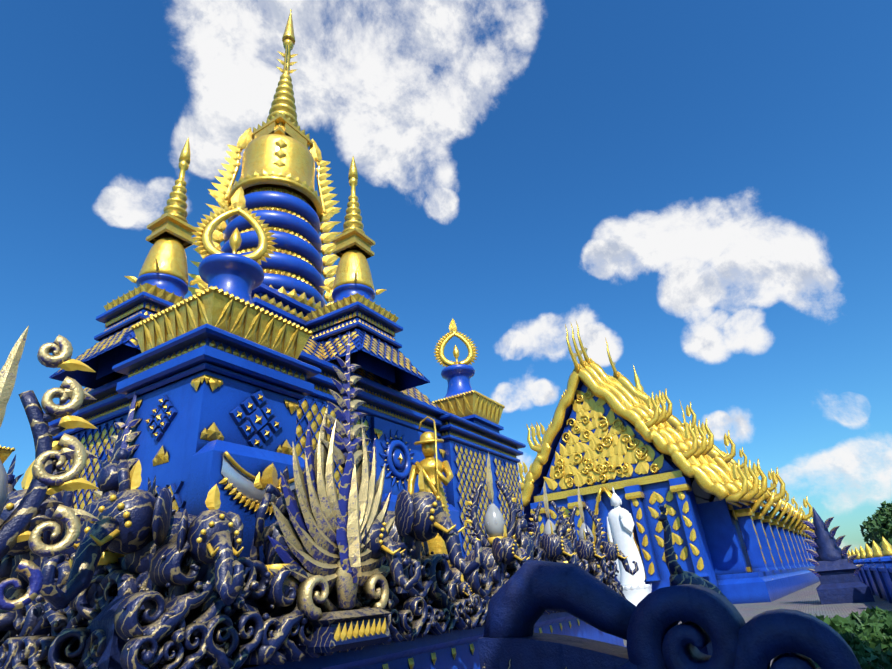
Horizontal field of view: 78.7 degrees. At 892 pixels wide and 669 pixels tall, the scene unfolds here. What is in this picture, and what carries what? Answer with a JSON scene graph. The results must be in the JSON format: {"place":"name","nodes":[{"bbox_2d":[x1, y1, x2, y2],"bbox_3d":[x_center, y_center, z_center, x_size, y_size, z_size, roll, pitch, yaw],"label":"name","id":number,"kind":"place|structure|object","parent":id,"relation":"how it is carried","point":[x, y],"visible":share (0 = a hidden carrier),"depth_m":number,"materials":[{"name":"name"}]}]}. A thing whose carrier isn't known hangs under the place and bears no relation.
{"place":"outdoors","nodes":[
{"label":"outdoors","id":0,"kind":"place"},
{"bbox_2d":[28,335,99,556],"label":"scroll ornaments","id":1,"kind":"object","parent":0,"point":[60,348],"visible":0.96,"depth_m":3.55},
{"bbox_2d":[0,0,891,552],"label":"sky","id":2,"kind":"structure","parent":0,"point":[703,188],"materials":[{"name":"blue"}]},
{"bbox_2d":[404,319,526,567],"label":"porch wing","id":3,"kind":"structure","parent":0,"point":[469,430],"depth_m":14.38,"materials":[{"name":"blue paint"}]},
{"bbox_2d":[623,582,891,666],"bbox_3d":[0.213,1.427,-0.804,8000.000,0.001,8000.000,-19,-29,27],"label":"ground","id":4,"kind":"structure","parent":0,"point":[806,600],"depth_m":23.92,"materials":[{"name":"grey concrete"}]},
{"bbox_2d":[0,325,68,610],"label":"sculpture","id":5,"kind":"object","parent":4,"relation":"on","point":[20,520],"visible":0.88,"depth_m":3.37,"materials":[{"name":"paint"}]},
{"bbox_2d":[239,612,625,668],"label":"platform base","id":6,"kind":"object","parent":4,"relation":"on","point":[455,648],"visible":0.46,"depth_m":6.90,"materials":[{"name":"blue paint"}]},
{"bbox_2d":[0,445,14,477],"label":"corner post","id":7,"kind":"object","parent":6,"relation":"on","point":[5,452],"visible":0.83,"depth_m":10.74,"materials":[{"name":"paint"}]},
{"bbox_2d":[0,429,156,668],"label":"sculpture band","id":8,"kind":"object","parent":6,"relation":"on","point":[34,628],"visible":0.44,"depth_m":4.69,"materials":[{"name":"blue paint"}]},
{"bbox_2d":[39,460,246,668],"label":"sculpture band corner","id":9,"kind":"object","parent":6,"relation":"on","point":[136,527],"visible":0.27,"depth_m":4.30,"materials":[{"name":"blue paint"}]},
{"bbox_2d":[112,186,320,564],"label":"pavilion","id":10,"kind":"structure","parent":6,"relation":"on","point":[217,372],"depth_m":6.08,"materials":[{"name":"blue paint"}]},
{"bbox_2d":[94,389,141,498],"bbox_3d":[-3.551,1.470,5.920,0.622,2.000,0.300,-9,-26,9],"label":"spiky ornament","id":11,"kind":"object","parent":10,"relation":"attached to","point":[128,436],"depth_m":6.07,"materials":[{"name":"blue paint"}]},
{"bbox_2d":[43,10,461,549],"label":"main tower","id":12,"kind":"structure","parent":6,"relation":"on","point":[287,203],"depth_m":12.79,"materials":[{"name":"blue paint"}]},
{"bbox_2d":[49,137,202,388],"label":"corner spire","id":13,"kind":"structure","parent":12,"relation":"on","point":[162,281],"depth_m":10.49,"materials":[{"name":"blue paint"}]},
{"bbox_2d":[304,156,429,391],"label":"corner spire","id":14,"kind":"structure","parent":12,"relation":"on","point":[363,318],"depth_m":11.39,"materials":[{"name":"blue paint"}]},
{"bbox_2d":[84,466,421,668],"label":"sculpture band","id":15,"kind":"object","parent":6,"relation":"on","point":[195,567],"visible":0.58,"depth_m":4.32,"materials":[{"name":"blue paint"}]},
{"bbox_2d":[267,331,395,652],"bbox_3d":[-1.081,1.474,5.945,0.420,3.400,1.955,-19,-29,27],"label":"winged sculpture","id":16,"kind":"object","parent":15,"relation":"attached to","point":[322,529],"depth_m":5.45,"materials":[{"name":"blue paint"}]},
{"bbox_2d":[407,416,453,567],"bbox_3d":[-0.238,2.639,8.313,0.783,2.956,0.715,-8,-26,6],"label":"golden monk statue","id":17,"kind":"object","parent":6,"relation":"on","point":[432,468],"visible":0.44,"depth_m":8.48,"materials":[{"name":"gold paint"}]},
{"bbox_2d":[384,469,483,640],"bbox_3d":[-0.301,2.774,6.974,1.875,1.974,1.437,-19,-29,27],"label":"sculpture band","id":18,"kind":"object","parent":6,"relation":"on","point":[423,605],"visible":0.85,"depth_m":6.65,"materials":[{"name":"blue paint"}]},
{"bbox_2d":[436,561,493,629],"bbox_3d":[0.219,3.703,7.799,0.824,0.902,1.690,-19,-29,27],"label":"sculpture band","id":19,"kind":"object","parent":6,"relation":"on","point":[469,596],"visible":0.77,"depth_m":7.49,"materials":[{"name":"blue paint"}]},
{"bbox_2d":[464,452,525,570],"bbox_3d":[0.853,3.386,9.429,1.027,2.717,0.385,-7,-26,5],"label":"lotus lamp","id":20,"kind":"object","parent":6,"relation":"on","point":[494,522],"visible":0.62,"depth_m":9.47,"materials":[{"name":"white paint"}]},
{"bbox_2d":[465,501,552,614],"bbox_3d":[1.202,3.767,9.267,1.285,1.906,1.987,-19,-29,27],"label":"sculpture band","id":21,"kind":"object","parent":6,"relation":"on","point":[501,555],"visible":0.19,"depth_m":8.70,"materials":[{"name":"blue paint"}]},
{"bbox_2d":[528,480,575,559],"bbox_3d":[2.230,4.359,11.412,0.934,2.570,0.350,-7,-26,5],"label":"lotus lamp","id":22,"kind":"object","parent":6,"relation":"on","point":[547,528],"visible":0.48,"depth_m":11.61,"materials":[{"name":"blue paint"}]},
{"bbox_2d":[526,511,638,612],"bbox_3d":[2.855,4.805,11.723,1.443,1.912,4.947,-19,-29,27],"label":"sculpture band","id":23,"kind":"object","parent":6,"relation":"on","point":[590,558],"visible":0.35,"depth_m":11.65,"materials":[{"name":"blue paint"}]},
{"bbox_2d":[566,486,609,564],"bbox_3d":[3.434,5.056,13.245,1.027,2.717,0.385,2,-26,-14],"label":"lotus lamp","id":24,"kind":"object","parent":6,"relation":"on","point":[599,529],"visible":0.35,"depth_m":13.42,"materials":[{"name":"blue paint"}]},
{"bbox_2d":[607,488,651,605],"bbox_3d":[10.353,12.156,31.512,2.095,6.557,2.095,-19,-29,27],"label":"white buddha statue","id":25,"kind":"object","parent":4,"relation":"on","point":[620,527],"visible":0.85,"depth_m":31.14,"materials":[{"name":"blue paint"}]},
{"bbox_2d":[518,321,819,603],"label":"temple hall","id":26,"kind":"structure","parent":4,"relation":"on","point":[640,451],"depth_m":34.42,"materials":[{"name":"blue paint"}]},
{"bbox_2d":[478,560,861,668],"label":"scroll railing","id":27,"kind":"object","parent":4,"relation":"on","point":[529,593],"visible":1,"depth_m":4.92,"materials":[{"name":"blue paint"}]},
{"bbox_2d":[657,503,727,654],"bbox_3d":[3.231,3.860,6.181,1.207,3.760,0.360,9,-29,-27],"label":"statue","id":28,"kind":"object","parent":4,"relation":"on","point":[679,575],"visible":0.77,"depth_m":6.42,"materials":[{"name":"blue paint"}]},
{"bbox_2d":[809,613,859,634],"bbox_3d":[6.112,4.917,8.603,1.019,0.972,0.982,0,-26,-10],"label":"shrub","id":29,"kind":"object","parent":4,"relation":"on","point":[839,624],"visible":0.08,"depth_m":8.54,"materials":[{"name":"green plant"}]},
{"bbox_2d":[816,632,882,667],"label":"shrub","id":30,"kind":"object","parent":4,"relation":"on","point":[859,647],"visible":0.23,"depth_m":6.71,"materials":[{"name":"green plant"}]},
{"bbox_2d":[847,536,891,602],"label":"boundary wall","id":31,"kind":"structure","parent":4,"relation":"on","point":[875,574],"depth_m":23.05,"materials":[{"name":"paint"}]},
{"bbox_2d":[849,615,891,652],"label":"shrub","id":32,"kind":"object","parent":4,"relation":"on","point":[873,631],"visible":0.44,"depth_m":7.37,"materials":[{"name":"green plant"}]},
{"bbox_2d":[849,605,891,626],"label":"shrub","id":33,"kind":"object","parent":4,"relation":"on","point":[857,618],"visible":0.04,"depth_m":9.01,"materials":[{"name":"green plant"}]},
{"bbox_2d":[859,647,891,668],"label":"shrub","id":34,"kind":"object","parent":4,"relation":"on","point":[883,660],"visible":1,"depth_m":6.09,"materials":[{"name":"green plant"}]},
{"bbox_2d":[860,501,891,547],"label":"tree","id":35,"kind":"object","parent":4,"relation":"on","point":[867,525],"visible":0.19,"depth_m":57.49,"materials":[{"name":"green plant"}]},
{"bbox_2d":[870,501,891,550],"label":"tree","id":36,"kind":"object","parent":4,"relation":"on","point":[882,526],"visible":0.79,"depth_m":44.33,"materials":[{"name":"green plant"}]},
{"bbox_2d":[802,507,874,604],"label":"blue spire tower","id":37,"kind":"structure","parent":0,"point":[835,570],"depth_m":24.75,"materials":[{"name":"paint"}]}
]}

